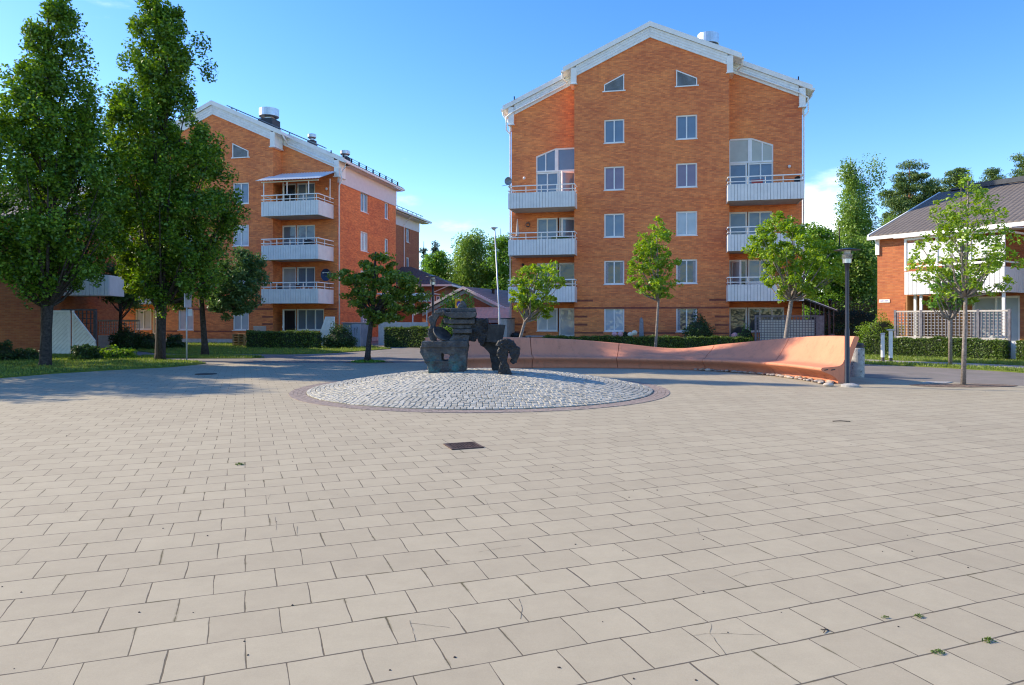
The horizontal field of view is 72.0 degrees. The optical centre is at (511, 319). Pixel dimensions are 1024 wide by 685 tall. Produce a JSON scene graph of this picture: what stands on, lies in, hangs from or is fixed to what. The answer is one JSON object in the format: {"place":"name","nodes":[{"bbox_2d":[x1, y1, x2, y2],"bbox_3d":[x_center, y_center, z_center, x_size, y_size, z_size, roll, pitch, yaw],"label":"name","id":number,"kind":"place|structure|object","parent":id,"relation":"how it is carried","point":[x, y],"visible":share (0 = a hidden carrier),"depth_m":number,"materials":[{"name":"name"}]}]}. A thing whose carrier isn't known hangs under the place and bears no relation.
{"place":"outdoors","nodes":[
{"label":"outdoors","id":0,"kind":"place"},
{"bbox_2d":[0,350,205,377],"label":"lawn","id":1,"kind":"structure","parent":0,"point":[81,369],"depth_m":23.34,"materials":[{"name":"green plant"}]},
{"bbox_2d":[0,339,19,360],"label":"bush","id":2,"kind":"object","parent":1,"relation":"on","point":[7,352],"visible":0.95,"depth_m":26.90,"materials":[{"name":"green plant"}]},
{"bbox_2d":[14,347,38,359],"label":"bush","id":3,"kind":"object","parent":1,"relation":"on","point":[31,353],"visible":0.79,"depth_m":27.28,"materials":[{"name":"green plant"}]},
{"bbox_2d":[52,310,70,353],"bbox_3d":[-20.400,0.600,31.798,0.934,2.000,0.066,0,0,0],"label":"board screen","id":4,"kind":"object","parent":1,"relation":"on","point":[61,333],"visible":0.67,"depth_m":31.79,"materials":[{"name":"white paint"}]},
{"bbox_2d":[0,0,136,364],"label":"upright tree","id":5,"kind":"object","parent":1,"relation":"on","point":[42,242],"visible":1,"depth_m":23.47,"materials":[{"name":"green plant"}]},
{"bbox_2d":[61,309,96,345],"bbox_3d":[-20.037,0.560,32.600,1.625,2.080,0.120,0,0,0],"label":"trellis","id":6,"kind":"object","parent":1,"relation":"on","point":[94,323],"visible":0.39,"depth_m":32.55,"materials":[{"name":"brown wood"}]},
{"bbox_2d":[72,310,95,352],"bbox_3d":[-19.318,0.600,31.798,1.066,2.000,0.066,0,0,0],"label":"board screen","id":7,"kind":"object","parent":1,"relation":"on","point":[81,334],"visible":0.59,"depth_m":31.79,"materials":[{"name":"white paint"}]},
{"bbox_2d":[70,343,103,359],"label":"bush","id":8,"kind":"object","parent":1,"relation":"on","point":[87,351],"visible":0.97,"depth_m":27.37,"materials":[{"name":"green plant"}]},
{"bbox_2d":[97,344,137,358],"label":"bush","id":9,"kind":"object","parent":1,"relation":"on","point":[109,351],"visible":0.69,"depth_m":28.24,"materials":[{"name":"green plant"}]},
{"bbox_2d":[114,217,188,358],"bbox_3d":[-13.977,-1.267,27.359,2.509,5.740,2.191,0,0,-33],"label":"side tree","id":10,"kind":"object","parent":1,"relation":"on","point":[127,256],"visible":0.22,"depth_m":26.96,"materials":[{"name":"green plant"}]},
{"bbox_2d":[83,0,250,359],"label":"upright tree","id":11,"kind":"object","parent":1,"relation":"on","point":[163,189],"visible":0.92,"depth_m":26.74,"materials":[{"name":"green plant"}]},
{"bbox_2d":[141,353,263,357],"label":"grass","id":12,"kind":"structure","parent":0,"point":[196,355],"depth_m":29.26,"materials":[{"name":"green plant"}]},
{"bbox_2d":[150,357,263,358],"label":"lawn","id":13,"kind":"structure","parent":0,"point":[214,358],"depth_m":28.72,"materials":[{"name":"green plant"}]},
{"bbox_2d":[198,234,271,354],"bbox_3d":[-12.008,-1.401,30.459,3.131,6.017,2.514,0,0,0],"label":"street tree","id":14,"kind":"object","parent":13,"relation":"on","point":[248,269],"visible":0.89,"depth_m":30.18,"materials":[{"name":"green plant"}]},
{"bbox_2d":[135,341,390,353],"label":"lawn","id":15,"kind":"structure","parent":0,"point":[265,352],"depth_m":34.42,"materials":[{"name":"green plant"}]},
{"bbox_2d":[98,320,139,347],"bbox_3d":[-21.441,0.800,38.364,2.581,1.540,0.075,0,0,6],"label":"terrace fence","id":16,"kind":"object","parent":15,"relation":"on","point":[103,342],"visible":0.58,"depth_m":38.42,"materials":[{"name":"beige wood"}]},
{"bbox_2d":[108,323,141,348],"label":"bush","id":17,"kind":"object","parent":15,"relation":"on","point":[125,337],"visible":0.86,"depth_m":36.56,"materials":[{"name":"green plant"}]},
{"bbox_2d":[134,330,154,348],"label":"bush","id":18,"kind":"object","parent":15,"relation":"on","point":[147,341],"visible":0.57,"depth_m":36.94,"materials":[{"name":"green plant"}]},
{"bbox_2d":[245,329,322,347],"bbox_3d":[-12.536,1.069,38.720,4.218,1.126,1.004,0,0,9],"label":"hedge","id":19,"kind":"object","parent":15,"relation":"on","point":[289,339],"visible":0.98,"depth_m":38.34,"materials":[{"name":"green plant"}]},
{"bbox_2d":[319,321,357,347],"bbox_3d":[-9.519,0.873,38.893,2.064,1.544,1.375,0,0,0],"label":"bush","id":20,"kind":"object","parent":15,"relation":"on","point":[340,337],"visible":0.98,"depth_m":38.60,"materials":[{"name":"green plant"}]},
{"bbox_2d":[341,322,367,346],"bbox_3d":[-8.907,0.890,40.386,1.200,1.420,1.400,0,0,14],"label":"utility cabinet","id":21,"kind":"object","parent":15,"relation":"on","point":[359,330],"visible":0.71,"depth_m":39.78,"materials":[{"name":"grey metal"}]},
{"bbox_2d":[0,363,1023,684],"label":"plaza paving","id":22,"kind":"structure","parent":0,"point":[138,545],"depth_m":5.22,"materials":[{"name":"beige concrete"}]},
{"bbox_2d":[443,441,483,449],"bbox_3d":[-0.612,1.589,8.856,0.410,0.014,0.410,0,0,-21],"label":"drain grate","id":23,"kind":"object","parent":22,"relation":"on","point":[463,445],"visible":1,"depth_m":8.84,"materials":[{"name":"metal"}]},
{"bbox_2d":[289,368,669,412],"bbox_3d":[-0.700,1.389,16.200,8.443,0.462,8.443,0,0,0],"label":"cobbled mound","id":24,"kind":"object","parent":22,"relation":"on","point":[478,390],"visible":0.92,"depth_m":13.81,"materials":[{"name":"stone"}]},
{"bbox_2d":[420,301,519,374],"bbox_3d":[-0.944,0.523,15.782,2.266,1.889,1.108,0,0,0],"label":"abstract sculpture","id":25,"kind":"object","parent":24,"relation":"on","point":[468,326],"visible":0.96,"depth_m":15.79,"materials":[{"name":"grey stone"}]},
{"bbox_2d":[425,336,858,383],"bbox_3d":[3.650,1.010,21.719,12.555,1.180,4.586,0,0,24],"label":"curved bench","id":26,"kind":"object","parent":22,"relation":"on","point":[816,357],"visible":0.85,"depth_m":22.26,"materials":[{"name":"concrete"}]},
{"bbox_2d":[834,248,860,387],"bbox_3d":[7.940,-0.045,16.688,0.584,3.290,0.584,0,0,0],"label":"lamp post","id":27,"kind":"object","parent":22,"relation":"on","point":[847,258],"visible":1,"depth_m":16.64,"materials":[{"name":"black metal"}]},
{"bbox_2d":[850,343,865,376],"bbox_3d":[9.570,1.125,19.522,0.364,0.950,0.362,0,0,43],"label":"litter bin","id":28,"kind":"object","parent":22,"relation":"on","point":[857,366],"visible":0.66,"depth_m":19.37,"materials":[{"name":"concrete"}]},
{"bbox_2d":[911,383,1016,386],"bbox_3d":[10.909,1.574,16.951,2.630,0.028,0.988,0,0,0],"label":"mulch patch","id":29,"kind":"object","parent":22,"relation":"on","point":[966,385],"visible":0.97,"depth_m":16.80,"materials":[{"name":"brown soil"}]},
{"bbox_2d":[905,170,1023,384],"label":"young tree","id":30,"kind":"object","parent":29,"relation":"on","point":[970,287],"visible":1,"depth_m":16.75,"materials":[{"name":"green plant"}]},
{"bbox_2d":[0,0,1023,291],"label":"sky","id":31,"kind":"structure","parent":0,"point":[416,92],"materials":[{"name":"blue"}]},
{"bbox_2d":[101,341,1023,385],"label":"road","id":32,"kind":"structure","parent":0,"point":[414,355],"depth_m":24.38,"materials":[{"name":"grey asphalt"}]},
{"bbox_2d":[0,185,130,351],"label":"brick house","id":33,"kind":"structure","parent":32,"relation":"on","point":[19,324],"depth_m":34.03,"materials":[{"name":"red brick"}]},
{"bbox_2d":[98,262,144,330],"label":"deciduous tree","id":34,"kind":"object","parent":32,"relation":"on","point":[127,298],"visible":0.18,"depth_m":36.73,"materials":[{"name":"green plant"}]},
{"bbox_2d":[346,361,393,363],"bbox_3d":[-5.251,1.586,26.084,1.800,0.020,1.350,0,0,0],"label":"soil patch","id":35,"kind":"object","parent":32,"relation":"on","point":[373,362],"visible":0.53,"depth_m":25.79,"materials":[{"name":"brown soil"}]},
{"bbox_2d":[325,251,432,360],"bbox_3d":[-4.867,-0.448,26.095,3.850,4.106,3.068,0,0,0],"label":"street tree","id":36,"kind":"object","parent":35,"relation":"on","point":[388,298],"visible":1,"depth_m":25.76,"materials":[{"name":"green plant"}]},
{"bbox_2d":[377,293,439,344],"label":"terrace wall","id":37,"kind":"structure","parent":32,"relation":"on","point":[382,326],"depth_m":43.26,"materials":[{"name":"concrete"}]},
{"bbox_2d":[384,325,438,347],"bbox_3d":[-5.769,0.980,40.308,3.380,1.312,1.065,0,0,26],"label":"hedge","id":38,"kind":"object","parent":32,"relation":"on","point":[410,337],"visible":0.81,"depth_m":40.00,"materials":[{"name":"green plant"}]},
{"bbox_2d":[396,205,431,286],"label":"apartment block","id":39,"kind":"structure","parent":32,"relation":"on","point":[407,236],"depth_m":65.68,"materials":[{"name":"white paint"}]},
{"bbox_2d":[396,267,461,321],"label":"brick house","id":40,"kind":"structure","parent":32,"relation":"on","point":[441,285],"depth_m":60.33,"materials":[{"name":"white paint"}]},
{"bbox_2d":[414,286,511,326],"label":"brick house","id":41,"kind":"structure","parent":32,"relation":"on","point":[483,297],"depth_m":55.55,"materials":[{"name":"tile"}]},
{"bbox_2d":[473,307,511,323],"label":"garage","id":42,"kind":"structure","parent":32,"relation":"on","point":[490,314],"depth_m":51.55,"materials":[{"name":"pink brick"}]},
{"bbox_2d":[509,260,566,336],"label":"young tree","id":43,"kind":"object","parent":32,"relation":"on","point":[532,306],"visible":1,"depth_m":27.30,"materials":[{"name":"green plant"}]},
{"bbox_2d":[625,215,683,346],"bbox_3d":[5.396,-1.193,27.028,1.850,5.594,2.042,0,0,-41],"label":"young tree","id":44,"kind":"object","parent":32,"relation":"on","point":[656,281],"visible":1,"depth_m":26.83,"materials":[{"name":"green plant"}]},
{"bbox_2d":[741,210,844,337],"bbox_3d":[10.768,-1.289,26.913,3.802,5.798,3.152,0,0,0],"label":"young tree","id":45,"kind":"object","parent":32,"relation":"on","point":[793,286],"visible":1,"depth_m":26.61,"materials":[{"name":"green plant"}]},
{"bbox_2d":[865,360,1023,372],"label":"lawn","id":46,"kind":"structure","parent":0,"point":[987,369],"depth_m":23.12,"materials":[{"name":"green plant"}]},
{"bbox_2d":[922,254,982,365],"bbox_3d":[14.817,-0.300,23.898,1.699,3.800,1.526,0,0,0],"label":"young tree","id":47,"kind":"object","parent":46,"relation":"on","point":[949,305],"visible":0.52,"depth_m":23.82,"materials":[{"name":"green plant"}]},
{"bbox_2d":[865,354,1023,365],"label":"lawn","id":48,"kind":"structure","parent":0,"point":[952,361],"depth_m":26.10,"materials":[{"name":"green plant"}]},
{"bbox_2d":[802,221,876,318],"bbox_3d":[23.809,-2.856,52.030,5.569,8.918,4.878,0,0,-15],"label":"deciduous tree","id":49,"kind":"object","parent":48,"relation":"on","point":[836,293],"visible":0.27,"depth_m":51.17,"materials":[{"name":"green plant"}]},
{"bbox_2d":[804,296,876,330],"bbox_3d":[21.813,0.064,45.980,8.928,3.210,2.783,0,0,0],"label":"shrub","id":50,"kind":"object","parent":48,"relation":"on","point":[856,316],"visible":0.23,"depth_m":45.45,"materials":[{"name":"green plant"}]},
{"bbox_2d":[824,322,870,342],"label":"shrub","id":51,"kind":"object","parent":48,"relation":"on","point":[839,331],"visible":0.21,"depth_m":39.59,"materials":[{"name":"green plant"}]},
{"bbox_2d":[833,235,876,314],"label":"birch tree","id":52,"kind":"object","parent":48,"relation":"on","point":[863,268],"visible":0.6,"depth_m":50.21,"materials":[{"name":"green plant"}]},
{"bbox_2d":[831,153,887,257],"bbox_3d":[28.363,-6.095,58.042,5.008,15.395,5.370,0,0,0],"label":"birch tree","id":53,"kind":"object","parent":48,"relation":"on","point":[853,222],"visible":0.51,"depth_m":57.58,"materials":[{"name":"green plant"}]},
{"bbox_2d":[854,308,905,342],"bbox_3d":[17.397,0.560,33.195,2.884,2.160,1.595,0,0,0],"label":"bush","id":54,"kind":"object","parent":48,"relation":"on","point":[879,327],"visible":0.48,"depth_m":33.00,"materials":[{"name":"green plant"}]},
{"bbox_2d":[862,333,1010,359],"bbox_3d":[17.320,1.122,29.125,0.685,1.007,5.506,0,0,-39],"label":"hedge","id":55,"kind":"object","parent":48,"relation":"on","point":[977,347],"visible":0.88,"depth_m":28.70,"materials":[{"name":"green plant"}]},
{"bbox_2d":[867,176,1023,341],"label":"brick house","id":56,"kind":"structure","parent":48,"relation":"on","point":[898,289],"depth_m":32.09,"materials":[{"name":"brick"}]},
{"bbox_2d":[972,296,1019,341],"bbox_3d":[20.954,0.042,30.515,0.200,2.085,1.930,0,0,-34],"label":"window","id":57,"kind":"structure","parent":56,"relation":"in","point":[986,302],"depth_m":30.50,"materials":[{"name":"glass"}]},
{"bbox_2d":[894,309,1016,359],"bbox_3d":[19.004,0.600,27.668,0.090,2.000,7.940,0,0,-34],"label":"terrace fence","id":58,"kind":"object","parent":48,"relation":"on","point":[1012,354],"visible":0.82,"depth_m":28.80,"materials":[{"name":"grey wood"}]},
{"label":"lawn","id":59,"kind":"structure","parent":0,"visible":0},
{"bbox_2d":[542,334,752,347],"bbox_3d":[7.414,1.208,39.314,11.555,0.853,1.000,0,0,9],"label":"hedge","id":60,"kind":"object","parent":59,"relation":"on","point":[667,341],"visible":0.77,"depth_m":38.77,"materials":[{"name":"green plant"}]},
{"bbox_2d":[682,308,715,337],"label":"bush","id":61,"kind":"object","parent":59,"relation":"on","point":[698,328],"visible":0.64,"depth_m":39.14,"materials":[{"name":"green plant"}]},
{"bbox_2d":[755,315,823,340],"bbox_3d":[15.041,0.690,38.266,3.550,1.820,0.180,0,0,12],"label":"lattice screen","id":62,"kind":"object","parent":59,"relation":"on","point":[775,328],"visible":0.59,"depth_m":38.28,"materials":[{"name":"grey wood"}]},
{"bbox_2d":[801,298,836,335],"bbox_3d":[17.162,0.155,40.028,1.770,2.790,3.030,0,0,12],"label":"terrace canopy","id":63,"kind":"object","parent":59,"relation":"on","point":[817,305],"visible":0.54,"depth_m":38.77,"materials":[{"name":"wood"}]},
{"label":"ground","id":64,"kind":"structure","parent":0,"visible":0},
{"bbox_2d":[110,100,404,342],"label":"apartment block","id":65,"kind":"structure","parent":64,"relation":"on","point":[346,219],"depth_m":46.93,"materials":[{"name":"orange brick"}]},
{"bbox_2d":[136,309,151,329],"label":"window","id":66,"kind":"structure","parent":65,"relation":"in","point":[145,318],"depth_m":49.72,"materials":[{"name":"glass"}]},
{"bbox_2d":[177,310,193,330],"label":"window","id":67,"kind":"structure","parent":65,"relation":"in","point":[182,313],"depth_m":47.88,"materials":[{"name":"glass"}]},
{"bbox_2d":[232,313,248,330],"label":"window","id":68,"kind":"structure","parent":65,"relation":"in","point":[240,323],"depth_m":46.93,"materials":[{"name":"glass"}]},
{"bbox_2d":[232,225,248,246],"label":"window","id":69,"kind":"structure","parent":65,"relation":"in","point":[242,239],"depth_m":46.93,"materials":[{"name":"glass"}]},
{"bbox_2d":[282,309,295,330],"bbox_3d":[-14.924,0.445,47.254,1.030,2.270,0.120,0,0,12],"label":"balcony door","id":70,"kind":"structure","parent":65,"relation":"in","point":[290,314],"depth_m":47.25,"materials":[{"name":"white paint"}]},
{"bbox_2d":[282,267,295,288],"bbox_3d":[-14.924,-2.355,47.254,1.030,2.270,0.120,0,0,12],"label":"balcony door","id":71,"kind":"structure","parent":65,"relation":"in","point":[288,273],"depth_m":47.27,"materials":[{"name":"white paint"}]},
{"bbox_2d":[282,225,295,244],"bbox_3d":[-14.924,-5.155,47.254,1.030,2.270,0.120,0,0,12],"label":"balcony door","id":72,"kind":"structure","parent":65,"relation":"in","point":[289,231],"depth_m":47.27,"materials":[{"name":"white paint"}]},
{"bbox_2d":[297,267,314,288],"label":"window","id":73,"kind":"structure","parent":65,"relation":"in","point":[304,274],"depth_m":47.01,"materials":[{"name":"grey glass"}]},
{"bbox_2d":[297,225,314,244],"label":"window","id":74,"kind":"structure","parent":65,"relation":"in","point":[303,231],"depth_m":47.04,"materials":[{"name":"glass"}]},
{"bbox_2d":[297,183,314,200],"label":"window","id":75,"kind":"structure","parent":65,"relation":"in","point":[302,188],"depth_m":47.01,"materials":[{"name":"glass"}]},
{"bbox_2d":[296,309,323,330],"bbox_3d":[-13.409,0.038,46.897,2.080,1.455,0.200,0,0,12],"label":"window","id":76,"kind":"structure","parent":65,"relation":"in","point":[311,319],"depth_m":46.96,"materials":[{"name":"glass"}]},
{"bbox_2d":[421,250,457,280],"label":"deciduous tree","id":77,"kind":"object","parent":64,"relation":"on","point":[436,264],"visible":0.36,"depth_m":79.03,"materials":[{"name":"green plant"}]},
{"bbox_2d":[439,289,475,336],"bbox_3d":[-3.192,-0.073,41.978,3.133,3.482,2.265,0,0,0],"label":"bush","id":78,"kind":"object","parent":64,"relation":"on","point":[443,324],"visible":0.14,"depth_m":41.76,"materials":[{"name":"green plant"}]},
{"bbox_2d":[444,225,491,288],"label":"birch tree","id":79,"kind":"object","parent":64,"relation":"on","point":[468,273],"visible":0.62,"depth_m":76.93,"materials":[{"name":"green plant"}]},
{"bbox_2d":[480,232,511,290],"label":"deciduous tree","id":80,"kind":"object","parent":64,"relation":"on","point":[503,258],"visible":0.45,"depth_m":75.21,"materials":[{"name":"green plant"}]},
{"bbox_2d":[501,21,814,340],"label":"apartment block","id":81,"kind":"structure","parent":64,"relation":"on","point":[619,143],"depth_m":41.37,"materials":[{"name":"orange brick"}]},
{"bbox_2d":[536,308,557,331],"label":"window","id":82,"kind":"structure","parent":81,"relation":"in","point":[550,325],"depth_m":43.79,"materials":[{"name":"glass"}]},
{"bbox_2d":[537,218,557,239],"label":"window","id":83,"kind":"structure","parent":81,"relation":"in","point":[543,224],"depth_m":43.83,"materials":[{"name":"glass"}]},
{"bbox_2d":[536,172,558,191],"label":"window","id":84,"kind":"structure","parent":81,"relation":"in","point":[548,177],"depth_m":43.83,"materials":[{"name":"glass"}]},
{"bbox_2d":[536,147,573,172],"bbox_3d":[2.730,-8.710,43.693,2.500,3.780,0.090,0,0,12],"label":"tall window","id":85,"kind":"structure","parent":81,"relation":"in","point":[557,159],"depth_m":43.67,"materials":[{"name":"glass"}]},
{"bbox_2d":[559,308,573,335],"bbox_3d":[3.416,0.445,43.537,1.030,2.270,0.120,0,0,12],"label":"balcony door","id":86,"kind":"structure","parent":81,"relation":"in","point":[566,315],"depth_m":43.56,"materials":[{"name":"white paint"}]},
{"bbox_2d":[559,263,573,285],"bbox_3d":[3.416,-2.355,43.537,1.030,2.270,0.120,0,0,12],"label":"balcony door","id":87,"kind":"structure","parent":81,"relation":"in","point":[566,270],"depth_m":43.55,"materials":[{"name":"white paint"}]},
{"bbox_2d":[603,166,623,190],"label":"window","id":88,"kind":"structure","parent":81,"relation":"in","point":[613,176],"depth_m":41.94,"materials":[{"name":"blue glass"}]},
{"bbox_2d":[604,309,623,331],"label":"window","id":89,"kind":"structure","parent":81,"relation":"in","point":[613,318],"depth_m":41.94,"materials":[{"name":"glass"}]},
{"bbox_2d":[603,213,624,237],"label":"window","id":90,"kind":"structure","parent":81,"relation":"in","point":[613,223],"depth_m":41.94,"materials":[{"name":"glass"}]},
{"bbox_2d":[603,119,624,143],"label":"window","id":91,"kind":"structure","parent":81,"relation":"in","point":[613,129],"depth_m":41.94,"materials":[{"name":"glass"}]},
{"bbox_2d":[604,260,624,284],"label":"window","id":92,"kind":"structure","parent":81,"relation":"in","point":[613,270],"depth_m":41.94,"materials":[{"name":"grey glass"}]},
{"bbox_2d":[676,309,696,331],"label":"window","id":93,"kind":"structure","parent":81,"relation":"in","point":[684,317],"depth_m":41.08,"materials":[{"name":"glass"}]},
{"bbox_2d":[676,259,696,283],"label":"window","id":94,"kind":"structure","parent":81,"relation":"in","point":[687,271],"depth_m":41.03,"materials":[{"name":"glass"}]},
{"bbox_2d":[676,163,696,187],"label":"window","id":95,"kind":"structure","parent":81,"relation":"in","point":[686,173],"depth_m":41.03,"materials":[{"name":"blue glass"}]},
{"bbox_2d":[676,211,697,235],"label":"window","id":96,"kind":"structure","parent":81,"relation":"in","point":[686,221],"depth_m":41.04,"materials":[{"name":"glass"}]},
{"bbox_2d":[676,114,697,139],"bbox_3d":[10.161,-11.163,40.997,1.270,1.455,0.200,0,0,12],"label":"window","id":97,"kind":"structure","parent":81,"relation":"in","point":[686,125],"depth_m":41.03,"materials":[{"name":"blue glass"}]},
{"bbox_2d":[729,307,746,336],"bbox_3d":[13.266,0.445,41.353,1.030,2.270,0.120,0,0,12],"label":"balcony door","id":98,"kind":"structure","parent":81,"relation":"in","point":[736,315],"depth_m":41.37,"materials":[{"name":"white paint"}]},
{"bbox_2d":[729,212,746,234],"bbox_3d":[13.266,-5.155,41.353,1.030,2.270,0.120,0,0,12],"label":"balcony door","id":99,"kind":"structure","parent":81,"relation":"in","point":[736,219],"depth_m":41.36,"materials":[{"name":"white paint"}]},
{"bbox_2d":[729,163,746,183],"bbox_3d":[13.266,-7.985,41.353,1.030,2.330,0.120,0,0,12],"label":"balcony door","id":100,"kind":"structure","parent":81,"relation":"in","point":[740,169],"depth_m":41.36,"materials":[{"name":"white paint"}]},
{"bbox_2d":[729,138,772,163],"bbox_3d":[13.958,-8.710,41.205,2.500,3.780,0.090,0,0,12],"label":"tall window","id":101,"kind":"structure","parent":81,"relation":"in","point":[742,150],"depth_m":41.19,"materials":[{"name":"grey glass"}]},
{"bbox_2d":[748,259,771,283],"bbox_3d":[14.459,-2.762,41.068,1.420,1.455,0.200,0,0,12],"label":"window","id":102,"kind":"structure","parent":81,"relation":"in","point":[755,267],"depth_m":41.18,"materials":[{"name":"glass"}]},
{"bbox_2d":[748,211,771,233],"bbox_3d":[14.459,-5.562,41.068,1.420,1.455,0.200,0,0,12],"label":"window","id":103,"kind":"structure","parent":81,"relation":"in","point":[754,218],"depth_m":41.17,"materials":[{"name":"glass"}]},
{"bbox_2d":[748,162,772,183],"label":"window","id":104,"kind":"structure","parent":81,"relation":"in","point":[766,168],"depth_m":41.09,"materials":[{"name":"glass"}]},
{"bbox_2d":[748,307,783,331],"bbox_3d":[14.781,0.038,40.997,2.080,1.455,0.200,0,0,12],"label":"window","id":105,"kind":"structure","parent":81,"relation":"in","point":[752,311],"depth_m":41.08,"materials":[{"name":"glass"}]},
{"bbox_2d":[877,159,939,225],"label":"pine tree","id":106,"kind":"object","parent":64,"relation":"on","point":[902,198],"visible":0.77,"depth_m":61.38,"materials":[{"name":"green plant"}]},
{"bbox_2d":[938,167,976,191],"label":"pine tree","id":107,"kind":"object","parent":64,"relation":"on","point":[954,177],"visible":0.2,"depth_m":63.61,"materials":[{"name":"green plant"}]},
{"bbox_2d":[978,167,1006,181],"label":"pine tree","id":108,"kind":"object","parent":64,"relation":"on","point":[990,174],"visible":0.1,"depth_m":65.71,"materials":[{"name":"green plant"}]},
{"bbox_2d":[1008,152,1023,176],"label":"pine tree","id":109,"kind":"object","parent":64,"relation":"on","point":[1018,158],"visible":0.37,"depth_m":60.08,"materials":[{"name":"plant"}]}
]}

